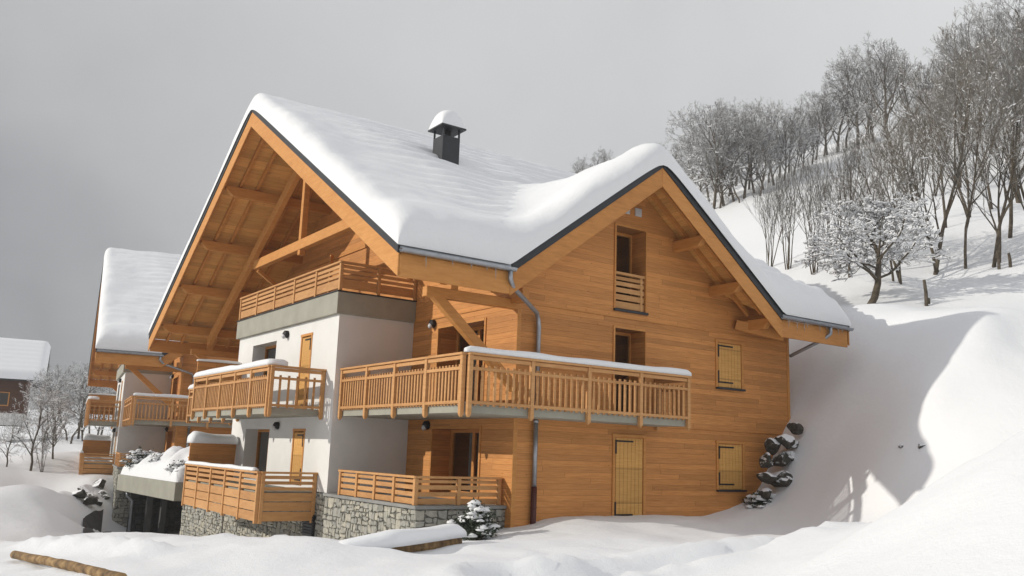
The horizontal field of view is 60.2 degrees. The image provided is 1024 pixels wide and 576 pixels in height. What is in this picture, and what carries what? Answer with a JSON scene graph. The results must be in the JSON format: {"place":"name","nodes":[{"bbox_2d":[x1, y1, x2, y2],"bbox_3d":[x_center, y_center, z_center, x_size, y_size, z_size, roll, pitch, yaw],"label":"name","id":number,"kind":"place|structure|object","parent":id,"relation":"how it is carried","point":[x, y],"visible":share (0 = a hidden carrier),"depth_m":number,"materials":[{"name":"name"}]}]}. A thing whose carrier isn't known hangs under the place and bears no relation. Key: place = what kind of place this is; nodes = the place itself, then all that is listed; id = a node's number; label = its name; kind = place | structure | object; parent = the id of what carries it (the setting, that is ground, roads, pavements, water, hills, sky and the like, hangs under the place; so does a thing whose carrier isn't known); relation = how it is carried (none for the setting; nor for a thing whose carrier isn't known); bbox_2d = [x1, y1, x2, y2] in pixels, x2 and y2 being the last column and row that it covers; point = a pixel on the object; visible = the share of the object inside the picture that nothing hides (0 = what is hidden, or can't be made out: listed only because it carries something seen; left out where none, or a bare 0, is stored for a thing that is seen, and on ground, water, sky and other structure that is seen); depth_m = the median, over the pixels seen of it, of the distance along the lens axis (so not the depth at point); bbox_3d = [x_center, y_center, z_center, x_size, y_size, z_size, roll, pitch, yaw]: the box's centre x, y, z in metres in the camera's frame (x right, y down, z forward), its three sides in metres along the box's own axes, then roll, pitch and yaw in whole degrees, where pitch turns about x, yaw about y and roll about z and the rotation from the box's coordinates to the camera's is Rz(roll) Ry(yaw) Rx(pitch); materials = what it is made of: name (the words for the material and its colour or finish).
{"place":"outdoors","nodes":[
{"label":"outdoors","id":0,"kind":"place"},
{"bbox_2d":[83,510,104,532],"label":"retaining wall","id":1,"kind":"structure","parent":0,"point":[92,520],"depth_m":41.48,"materials":[{"name":"stone"}]},
{"bbox_2d":[0,65,1023,575],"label":"snow ground","id":2,"kind":"structure","parent":0,"point":[940,375],"depth_m":22.74,"materials":[{"name":"snow"}]},
{"bbox_2d":[0,404,33,466],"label":"frosted tree","id":3,"kind":"object","parent":2,"relation":"on","point":[7,452],"visible":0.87,"depth_m":49.13,"materials":[{"name":"grey plant"}]},
{"bbox_2d":[0,369,47,426],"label":"brown chalet","id":4,"kind":"object","parent":2,"relation":"on","point":[10,389],"visible":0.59,"depth_m":89.60,"materials":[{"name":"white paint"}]},
{"bbox_2d":[0,337,50,379],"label":"roof snow","id":5,"kind":"structure","parent":4,"relation":"on","point":[24,359],"depth_m":92.03,"materials":[{"name":"snow"}]},
{"bbox_2d":[0,374,71,470],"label":"frosted tree","id":6,"kind":"object","parent":2,"relation":"on","point":[50,399],"visible":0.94,"depth_m":49.64,"materials":[{"name":"grey plant"}]},
{"bbox_2d":[27,415,62,471],"bbox_3d":[-25.702,8.539,48.285,1.746,3.167,1.299,0,-11,13],"label":"bare shrub","id":7,"kind":"object","parent":2,"relation":"on","point":[47,437],"visible":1,"depth_m":48.25,"materials":[{"name":"grey plant"}]},
{"bbox_2d":[19,363,78,439],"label":"bare tree","id":8,"kind":"object","parent":2,"relation":"on","point":[48,377],"visible":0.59,"depth_m":71.73,"materials":[{"name":"grey plant"}]},
{"bbox_2d":[27,369,75,442],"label":"bare tree","id":9,"kind":"object","parent":2,"relation":"on","point":[51,384],"visible":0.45,"depth_m":71.66,"materials":[{"name":"grey plant"}]},
{"bbox_2d":[27,363,84,441],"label":"bare tree","id":10,"kind":"object","parent":2,"relation":"on","point":[57,391],"visible":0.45,"depth_m":72.77,"materials":[{"name":"grey plant"}]},
{"bbox_2d":[34,396,78,458],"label":"frosted tree","id":11,"kind":"object","parent":2,"relation":"on","point":[60,427],"visible":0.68,"depth_m":51.70,"materials":[{"name":"grey plant"}]},
{"bbox_2d":[10,550,126,575],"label":"log rail","id":12,"kind":"object","parent":2,"relation":"on","point":[74,566],"visible":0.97,"depth_m":12.09,"materials":[{"name":"wood"}]},
{"bbox_2d":[50,361,111,440],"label":"bare tree","id":13,"kind":"object","parent":2,"relation":"on","point":[79,401],"visible":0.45,"depth_m":71.53,"materials":[{"name":"grey plant"}]},
{"bbox_2d":[60,361,111,443],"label":"frosted tree","id":14,"kind":"object","parent":2,"relation":"on","point":[81,402],"visible":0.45,"depth_m":69.56,"materials":[{"name":"grey plant"}]},
{"bbox_2d":[116,474,182,533],"bbox_3d":[-14.432,10.999,41.661,6.549,3.920,8.899,9,-13,-34],"label":"carport","id":15,"kind":"object","parent":2,"relation":"on","point":[155,506],"visible":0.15,"depth_m":43.24,"materials":[{"name":"concrete"}]},
{"bbox_2d":[121,446,189,481],"bbox_3d":[-14.372,8.279,42.143,5.880,1.590,8.485,10,-13,-37],"label":"snow heap","id":16,"kind":"object","parent":15,"relation":"on","point":[143,468],"visible":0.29,"depth_m":39.58,"materials":[{"name":"white"}]},
{"bbox_2d":[120,446,154,469],"bbox_3d":[-18.242,8.338,43.100,1.551,1.241,1.924,9,-13,-34],"label":"evergreen shrub","id":17,"kind":"object","parent":16,"relation":"on","point":[138,455],"visible":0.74,"depth_m":42.86,"materials":[{"name":"grey plant"}]},
{"bbox_2d":[78,272,237,527],"bbox_3d":[-17.855,7.285,55.712,16.255,17.117,22.598,7,-12,-25],"label":"chalet","id":18,"kind":"object","parent":2,"relation":"on","point":[157,424],"visible":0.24,"depth_m":48.69,"materials":[{"name":"brown"}]},
{"bbox_2d":[88,247,181,373],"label":"roof snow","id":19,"kind":"structure","parent":18,"relation":"on","point":[133,285],"depth_m":48.30,"materials":[{"name":"snow"}]},
{"bbox_2d":[392,538,461,551],"bbox_3d":[-1.472,4.200,14.401,0.255,0.256,1.956,-5,-13,32],"label":"log rail","id":20,"kind":"object","parent":2,"relation":"on","point":[426,546],"visible":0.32,"depth_m":14.38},
{"bbox_2d":[339,523,466,547],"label":"snow","id":21,"kind":"structure","parent":20,"relation":"on","point":[392,538],"depth_m":13.79,"materials":[{"name":"snow"}]},
{"bbox_2d":[447,498,502,540],"bbox_3d":[-0.836,5.319,20.041,1.324,1.122,1.194,9,-13,-34],"label":"evergreen shrub","id":22,"kind":"object","parent":2,"relation":"on","point":[475,520],"visible":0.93,"depth_m":19.90,"materials":[{"name":"green plant"}]},
{"bbox_2d":[148,110,853,539],"bbox_3d":[-2.305,3.385,32.362,16.255,17.117,22.598,9,-13,-34],"label":"chalet","id":23,"kind":"object","parent":2,"relation":"on","point":[382,400],"visible":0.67,"depth_m":25.36,"materials":[{"name":"brown wood"}]},
{"bbox_2d":[187,431,238,443],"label":"snow","id":24,"kind":"structure","parent":23,"relation":"on","point":[198,437],"depth_m":30.62,"materials":[{"name":"snow"}]},
{"bbox_2d":[185,461,258,470],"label":"rail snow","id":25,"kind":"structure","parent":23,"relation":"on","point":[231,466],"depth_m":26.70,"materials":[{"name":"snow"}]},
{"bbox_2d":[194,359,287,376],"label":"rail snow","id":26,"kind":"structure","parent":23,"relation":"on","point":[282,362],"depth_m":26.55,"materials":[{"name":"snow"}]},
{"bbox_2d":[254,430,269,474],"bbox_3d":[-8.237,5.654,29.989,0.110,1.670,2.380,9,-13,-34],"label":"glazed door","id":27,"kind":"structure","parent":23,"relation":"in","point":[263,435],"depth_m":30.64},
{"bbox_2d":[289,429,305,485],"bbox_3d":[-6.446,5.102,26.693,0.152,1.670,0.990,9,-13,-34],"label":"shutter door","id":28,"kind":"structure","parent":23,"relation":"in","point":[297,452],"depth_m":26.69,"materials":[{"name":"brown wood"}]},
{"bbox_2d":[297,332,312,408],"bbox_3d":[-6.336,2.578,27.136,0.152,2.360,0.940,9,-13,-34],"label":"shutter door","id":29,"kind":"structure","parent":23,"relation":"in","point":[306,339],"depth_m":27.14,"materials":[{"name":"brown wood"}]},
{"bbox_2d":[429,110,465,128],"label":"chimney snow","id":30,"kind":"structure","parent":23,"relation":"on","point":[450,117],"depth_m":28.68,"materials":[{"name":"snow"}]},
{"bbox_2d":[448,430,478,491],"bbox_3d":[-1.073,4.788,24.261,0.120,1.770,2.450,9,-13,-34],"label":"glazed door","id":31,"kind":"structure","parent":23,"relation":"in","point":[464,444],"depth_m":24.67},
{"bbox_2d":[453,326,483,401],"bbox_3d":[-0.961,2.288,24.695,0.120,2.410,2.430,9,-13,-34],"label":"glazed door","id":32,"kind":"structure","parent":23,"relation":"in","point":[461,343],"depth_m":25.02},
{"bbox_2d":[148,93,851,334],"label":"roof snow","id":33,"kind":"structure","parent":23,"relation":"on","point":[401,186],"depth_m":24.34,"materials":[{"name":"snow"}]},
{"bbox_2d":[464,346,691,375],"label":"rail snow","id":34,"kind":"structure","parent":23,"relation":"on","point":[542,356],"depth_m":21.59,"materials":[{"name":"snow"}]},
{"bbox_2d":[615,331,630,411],"bbox_3d":[2.879,2.434,24.799,1.120,2.430,0.110,9,-13,-34],"label":"window","id":35,"kind":"structure","parent":23,"relation":"in","point":[622,340],"depth_m":25.04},
{"bbox_2d":[616,232,631,309],"bbox_3d":[2.982,-0.449,25.338,1.120,2.360,0.110,9,-13,-34],"label":"window","id":36,"kind":"structure","parent":23,"relation":"in","point":[624,241],"depth_m":25.60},
{"bbox_2d":[611,434,646,515],"bbox_3d":[3.129,5.104,23.814,1.240,2.280,0.152,9,-13,-34],"label":"shutter door","id":37,"kind":"structure","parent":23,"relation":"in","point":[628,490],"depth_m":23.77,"materials":[{"name":"yellow wood"}]},
{"bbox_2d":[675,127,717,202],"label":"bare tree","id":38,"kind":"object","parent":2,"relation":"on","point":[689,150],"visible":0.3,"depth_m":104.01,"materials":[{"name":"grey plant"}]},
{"bbox_2d":[664,100,730,201],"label":"bare tree","id":39,"kind":"object","parent":2,"relation":"on","point":[672,139],"visible":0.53,"depth_m":117.20,"materials":[{"name":"grey plant"}]},
{"bbox_2d":[678,105,747,201],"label":"bare tree","id":40,"kind":"object","parent":2,"relation":"on","point":[707,152],"visible":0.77,"depth_m":98.34,"materials":[{"name":"grey plant"}]},
{"bbox_2d":[679,99,750,208],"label":"bare tree","id":41,"kind":"object","parent":2,"relation":"on","point":[718,164],"visible":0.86,"depth_m":97.87,"materials":[{"name":"grey plant"}]},
{"bbox_2d":[700,142,747,208],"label":"bare tree","id":42,"kind":"object","parent":2,"relation":"on","point":[719,170],"visible":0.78,"depth_m":97.59,"materials":[{"name":"grey plant"}]},
{"bbox_2d":[706,144,746,202],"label":"bare tree","id":43,"kind":"object","parent":2,"relation":"on","point":[728,175],"visible":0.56,"depth_m":97.83,"materials":[{"name":"grey plant"}]},
{"bbox_2d":[696,113,765,205],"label":"bare tree","id":44,"kind":"object","parent":2,"relation":"on","point":[723,202],"visible":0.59,"depth_m":99.13,"materials":[{"name":"grey plant"}]},
{"bbox_2d":[694,103,767,195],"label":"bare tree","id":45,"kind":"object","parent":2,"relation":"on","point":[725,109],"visible":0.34,"depth_m":102.59,"materials":[{"name":"grey plant"}]},
{"bbox_2d":[719,103,778,198],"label":"bare tree","id":46,"kind":"object","parent":2,"relation":"on","point":[750,126],"visible":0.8,"depth_m":97.92,"materials":[{"name":"grey plant"}]},
{"bbox_2d":[719,107,781,188],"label":"bare tree","id":47,"kind":"object","parent":2,"relation":"on","point":[744,144],"visible":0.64,"depth_m":99.71,"materials":[{"name":"grey plant"}]},
{"bbox_2d":[742,490,771,507],"bbox_3d":[7.262,6.245,25.906,1.252,0.724,0.981,9,-13,-34],"label":"evergreen shrub","id":48,"kind":"object","parent":2,"relation":"on","point":[755,498],"visible":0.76,"depth_m":25.61,"materials":[{"name":"grey plant"}]},
{"bbox_2d":[730,116,787,192],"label":"bare tree","id":49,"kind":"object","parent":2,"relation":"on","point":[752,183],"visible":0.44,"depth_m":99.81,"materials":[{"name":"grey plant"}]},
{"bbox_2d":[736,133,785,195],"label":"bare tree","id":50,"kind":"object","parent":2,"relation":"on","point":[762,162],"visible":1,"depth_m":96.54,"materials":[{"name":"grey plant"}]},
{"bbox_2d":[741,163,800,266],"bbox_3d":[13.544,-3.708,45.700,2.375,5.790,3.192,5,-11,-16],"label":"bare shrub","id":51,"kind":"object","parent":2,"relation":"on","point":[772,225],"visible":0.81,"depth_m":45.84,"materials":[{"name":"grey plant"}]},
{"bbox_2d":[752,102,798,182],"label":"bare tree","id":52,"kind":"object","parent":2,"relation":"on","point":[785,114],"visible":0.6,"depth_m":103.91,"materials":[{"name":"grey plant"}]},
{"bbox_2d":[746,114,805,184],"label":"bare tree","id":53,"kind":"object","parent":2,"relation":"on","point":[774,144],"visible":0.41,"depth_m":102.58,"materials":[{"name":"grey plant"}]},
{"bbox_2d":[770,470,792,486],"bbox_3d":[7.915,5.619,25.969,0.698,0.467,0.603,-10,-33,43],"label":"boulder","id":54,"kind":"object","parent":2,"relation":"on","point":[784,478],"visible":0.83,"depth_m":25.76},
{"bbox_2d":[758,99,804,177],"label":"bare tree","id":55,"kind":"object","parent":2,"relation":"on","point":[783,132],"visible":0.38,"depth_m":106.28,"materials":[{"name":"grey plant"}]},
{"bbox_2d":[772,451,791,466],"bbox_3d":[7.970,5.100,26.387,0.532,0.466,0.622,12,-14,-41],"label":"boulder","id":56,"kind":"object","parent":2,"relation":"on","point":[781,459],"visible":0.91,"depth_m":26.17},
{"bbox_2d":[764,438,780,454],"bbox_3d":[7.812,4.740,26.378,0.408,0.523,0.486,-8,-15,44],"label":"boulder","id":57,"kind":"object","parent":56,"relation":"on","point":[772,446],"visible":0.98,"depth_m":26.27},
{"bbox_2d":[773,434,794,449],"bbox_3d":[8.193,4.590,26.505,0.693,0.430,0.800,17,-1,-15],"label":"boulder","id":58,"kind":"object","parent":57,"relation":"on","point":[787,441],"visible":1,"depth_m":26.22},
{"bbox_2d":[764,159,812,269],"bbox_3d":[13.394,-3.767,43.207,2.494,6.080,3.351,-6,-13,38],"label":"bare shrub","id":59,"kind":"object","parent":2,"relation":"on","point":[781,207],"visible":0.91,"depth_m":43.27,"materials":[{"name":"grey plant"}]},
{"bbox_2d":[767,112,810,180],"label":"bare tree","id":60,"kind":"object","parent":2,"relation":"on","point":[778,138],"visible":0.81,"depth_m":103.73,"materials":[{"name":"grey plant"}]},
{"bbox_2d":[780,107,812,172],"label":"bare tree","id":61,"kind":"object","parent":2,"relation":"on","point":[796,118],"visible":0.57,"depth_m":108.27,"materials":[{"name":"grey plant"}]},
{"bbox_2d":[775,117,821,173],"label":"bare tree","id":62,"kind":"object","parent":2,"relation":"on","point":[806,138],"visible":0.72,"depth_m":106.89,"materials":[{"name":"grey plant"}]},
{"bbox_2d":[781,100,823,166],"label":"bare tree","id":63,"kind":"object","parent":2,"relation":"on","point":[803,108],"visible":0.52,"depth_m":110.38,"materials":[{"name":"grey plant"}]},
{"bbox_2d":[776,155,836,274],"bbox_3d":[14.321,-3.482,41.890,2.615,6.376,3.515,-7,-14,41],"label":"bare shrub","id":64,"kind":"object","parent":2,"relation":"on","point":[805,200],"visible":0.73,"depth_m":41.60,"materials":[{"name":"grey plant"}]},
{"bbox_2d":[796,85,842,154],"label":"bare tree","id":65,"kind":"object","parent":2,"relation":"on","point":[822,107],"visible":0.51,"depth_m":120.76,"materials":[{"name":"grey plant"}]},
{"bbox_2d":[794,84,845,159],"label":"bare tree","id":66,"kind":"object","parent":2,"relation":"on","point":[833,120],"visible":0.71,"depth_m":118.89,"materials":[{"name":"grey plant"}]},
{"bbox_2d":[809,87,855,154],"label":"bare tree","id":67,"kind":"object","parent":2,"relation":"on","point":[832,116],"visible":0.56,"depth_m":121.15,"materials":[{"name":"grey plant"}]},
{"bbox_2d":[799,130,871,273],"bbox_3d":[14.523,-3.773,40.453,3.741,6.786,2.784,3,-11,-6],"label":"bare shrub","id":68,"kind":"object","parent":2,"relation":"on","point":[824,189],"visible":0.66,"depth_m":40.45,"materials":[{"name":"grey plant"}]},
{"bbox_2d":[805,59,871,151],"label":"bare tree","id":69,"kind":"object","parent":2,"relation":"on","point":[844,102],"visible":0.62,"depth_m":120.82,"materials":[{"name":"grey plant"}]},
{"bbox_2d":[821,54,879,146],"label":"bare tree","id":70,"kind":"object","parent":2,"relation":"on","point":[836,86],"visible":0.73,"depth_m":120.74,"materials":[{"name":"grey plant"}]},
{"bbox_2d":[820,131,885,277],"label":"bare tree","id":71,"kind":"object","parent":2,"relation":"on","point":[851,156],"visible":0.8,"depth_m":38.94,"materials":[{"name":"grey plant"}]},
{"bbox_2d":[825,45,881,141],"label":"bare tree","id":72,"kind":"object","parent":2,"relation":"on","point":[852,95],"visible":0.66,"depth_m":120.37,"materials":[{"name":"grey plant"}]},
{"bbox_2d":[835,38,896,139],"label":"bare tree","id":73,"kind":"object","parent":2,"relation":"on","point":[869,53],"visible":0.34,"depth_m":127.47,"materials":[{"name":"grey plant"}]},
{"bbox_2d":[794,191,955,303],"bbox_3d":[13.963,-1.372,34.831,5.445,4.914,5.830,0,-11,9],"label":"snowy tree","id":74,"kind":"object","parent":2,"relation":"on","point":[878,232],"visible":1,"depth_m":34.38,"materials":[{"name":"snow"}]},
{"bbox_2d":[830,121,921,283],"bbox_3d":[15.908,-3.707,38.603,4.107,7.939,3.848,-7,-14,41],"label":"bare tree","id":75,"kind":"object","parent":2,"relation":"on","point":[892,159],"visible":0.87,"depth_m":37.94,"materials":[{"name":"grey plant"}]},
{"bbox_2d":[828,138,924,280],"bbox_3d":[15.987,-3.577,38.865,3.624,7.323,4.565,-8,-14,43],"label":"bare tree","id":76,"kind":"object","parent":2,"relation":"on","point":[891,265],"visible":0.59,"depth_m":38.87,"materials":[{"name":"grey plant"}]},
{"bbox_2d":[849,50,913,140],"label":"bare tree","id":77,"kind":"object","parent":2,"relation":"on","point":[877,88],"visible":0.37,"depth_m":122.68,"materials":[{"name":"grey plant"}]},
{"bbox_2d":[836,105,932,207],"bbox_3d":[21.956,-7.273,52.558,4.068,8.220,5.124,9,-13,-33],"label":"bare tree","id":78,"kind":"object","parent":2,"relation":"on","point":[863,142],"visible":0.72,"depth_m":52.85,"materials":[{"name":"grey plant"}]},
{"bbox_2d":[841,30,928,152],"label":"bare tree","id":79,"kind":"object","parent":2,"relation":"on","point":[883,83],"visible":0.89,"depth_m":109.04,"materials":[{"name":"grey plant"}]},
{"bbox_2d":[861,99,930,199],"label":"bare tree","id":80,"kind":"object","parent":2,"relation":"on","point":[897,133],"visible":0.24,"depth_m":83.74,"materials":[{"name":"grey plant"}]},
{"bbox_2d":[862,96,932,225],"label":"bare tree","id":81,"kind":"object","parent":2,"relation":"on","point":[884,130],"visible":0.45,"depth_m":53.01,"materials":[{"name":"grey plant"}]},
{"bbox_2d":[868,38,934,141],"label":"bare tree","id":82,"kind":"object","parent":2,"relation":"on","point":[882,104],"visible":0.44,"depth_m":112.72,"materials":[{"name":"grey plant"}]},
{"bbox_2d":[869,98,957,271],"bbox_3d":[18.624,-4.570,40.515,4.353,8.979,4.645,6,-11,-22],"label":"bare tree","id":83,"kind":"object","parent":2,"relation":"on","point":[907,159],"visible":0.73,"depth_m":39.81,"materials":[{"name":"grey plant"}]},
{"bbox_2d":[904,57,949,130],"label":"bare tree","id":84,"kind":"object","parent":2,"relation":"on","point":[924,71],"visible":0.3,"depth_m":110.36,"materials":[{"name":"grey plant"}]},
{"bbox_2d":[903,80,971,227],"bbox_3d":[22.981,-7.103,48.270,4.210,8.878,3.406,7,-12,-25],"label":"bare tree","id":85,"kind":"object","parent":2,"relation":"on","point":[941,189],"visible":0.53,"depth_m":48.58,"materials":[{"name":"grey plant"}]},
{"bbox_2d":[891,48,987,216],"bbox_3d":[24.810,-8.843,51.196,5.694,11.007,5.336,-7,-14,39],"label":"bare tree","id":86,"kind":"object","parent":2,"relation":"on","point":[941,110],"visible":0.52,"depth_m":50.52,"materials":[{"name":"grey plant"}]},
{"bbox_2d":[915,65,984,195],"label":"bare tree","id":87,"kind":"object","parent":2,"relation":"on","point":[947,130],"visible":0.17,"depth_m":83.09,"materials":[{"name":"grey plant"}]},
{"bbox_2d":[892,41,1014,274],"bbox_3d":[19.749,-5.431,39.148,3.989,10.398,4.931,4,-11,-12],"label":"bare tree","id":88,"kind":"object","parent":2,"relation":"on","point":[957,174],"visible":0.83,"depth_m":38.83,"materials":[{"name":"grey plant"}]},
{"bbox_2d":[909,7,1013,180],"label":"bare tree","id":89,"kind":"object","parent":2,"relation":"on","point":[949,45],"visible":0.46,"depth_m":86.46,"materials":[{"name":"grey plant"}]},
{"bbox_2d":[904,41,1023,268],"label":"bare tree","id":90,"kind":"object","parent":2,"relation":"on","point":[968,214],"visible":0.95,"depth_m":38.15,"materials":[{"name":"grey plant"}]},
{"bbox_2d":[933,29,997,187],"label":"bare tree","id":91,"kind":"object","parent":2,"relation":"on","point":[962,41],"visible":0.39,"depth_m":84.81,"materials":[{"name":"brown plant"}]},
{"bbox_2d":[909,41,1023,208],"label":"bare tree","id":92,"kind":"object","parent":2,"relation":"on","point":[988,187],"visible":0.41,"depth_m":57.74,"materials":[{"name":"brown plant"}]},
{"bbox_2d":[939,6,1011,113],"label":"bare tree","id":93,"kind":"object","parent":2,"relation":"on","point":[970,26],"visible":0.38,"depth_m":113.60,"materials":[{"name":"brown plant"}]},
{"bbox_2d":[932,54,1023,209],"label":"bare tree","id":94,"kind":"object","parent":2,"relation":"on","point":[987,142],"visible":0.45,"depth_m":41.66,"materials":[{"name":"brown plant"}]},
{"bbox_2d":[937,84,1023,262],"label":"bare tree","id":95,"kind":"object","parent":2,"relation":"on","point":[1000,175],"visible":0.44,"depth_m":39.76,"materials":[{"name":"brown plant"}]},
{"bbox_2d":[942,67,1023,267],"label":"bare tree","id":96,"kind":"object","parent":2,"relation":"on","point":[1002,215],"visible":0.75,"depth_m":38.87,"materials":[{"name":"brown plant"}]},
{"bbox_2d":[944,26,1023,202],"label":"bare tree","id":97,"kind":"object","parent":2,"relation":"on","point":[1008,48],"visible":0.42,"depth_m":58.43,"materials":[{"name":"brown plant"}]},
{"bbox_2d":[957,0,1013,106],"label":"bare tree","id":98,"kind":"object","parent":2,"relation":"on","point":[979,13],"visible":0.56,"depth_m":115.63,"materials":[{"name":"brown plant"}]},
{"bbox_2d":[958,0,1012,98],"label":"bare tree","id":99,"kind":"object","parent":2,"relation":"on","point":[989,7],"visible":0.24,"depth_m":118.96,"materials":[{"name":"brown plant"}]},
{"bbox_2d":[958,4,1023,132],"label":"bare tree","id":100,"kind":"object","parent":2,"relation":"on","point":[1014,26],"visible":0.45,"depth_m":90.62,"materials":[{"name":"brown plant"}]},
{"bbox_2d":[966,42,1023,237],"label":"bare tree","id":101,"kind":"object","parent":2,"relation":"on","point":[1010,231],"visible":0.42,"depth_m":43.08,"materials":[{"name":"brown plant"}]},
{"bbox_2d":[977,0,1023,77],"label":"bare tree","id":102,"kind":"object","parent":2,"relation":"on","point":[1016,11],"visible":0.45,"depth_m":119.01,"materials":[{"name":"brown plant"}]},
{"bbox_2d":[978,7,1023,173],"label":"bare tree","id":103,"kind":"object","parent":2,"relation":"on","point":[1022,24],"visible":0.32,"depth_m":87.01,"materials":[{"name":"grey plant"}]},
{"bbox_2d":[0,0,1023,409],"label":"sky","id":104,"kind":"structure","parent":0,"point":[120,120],"materials":[{"name":"grey"}]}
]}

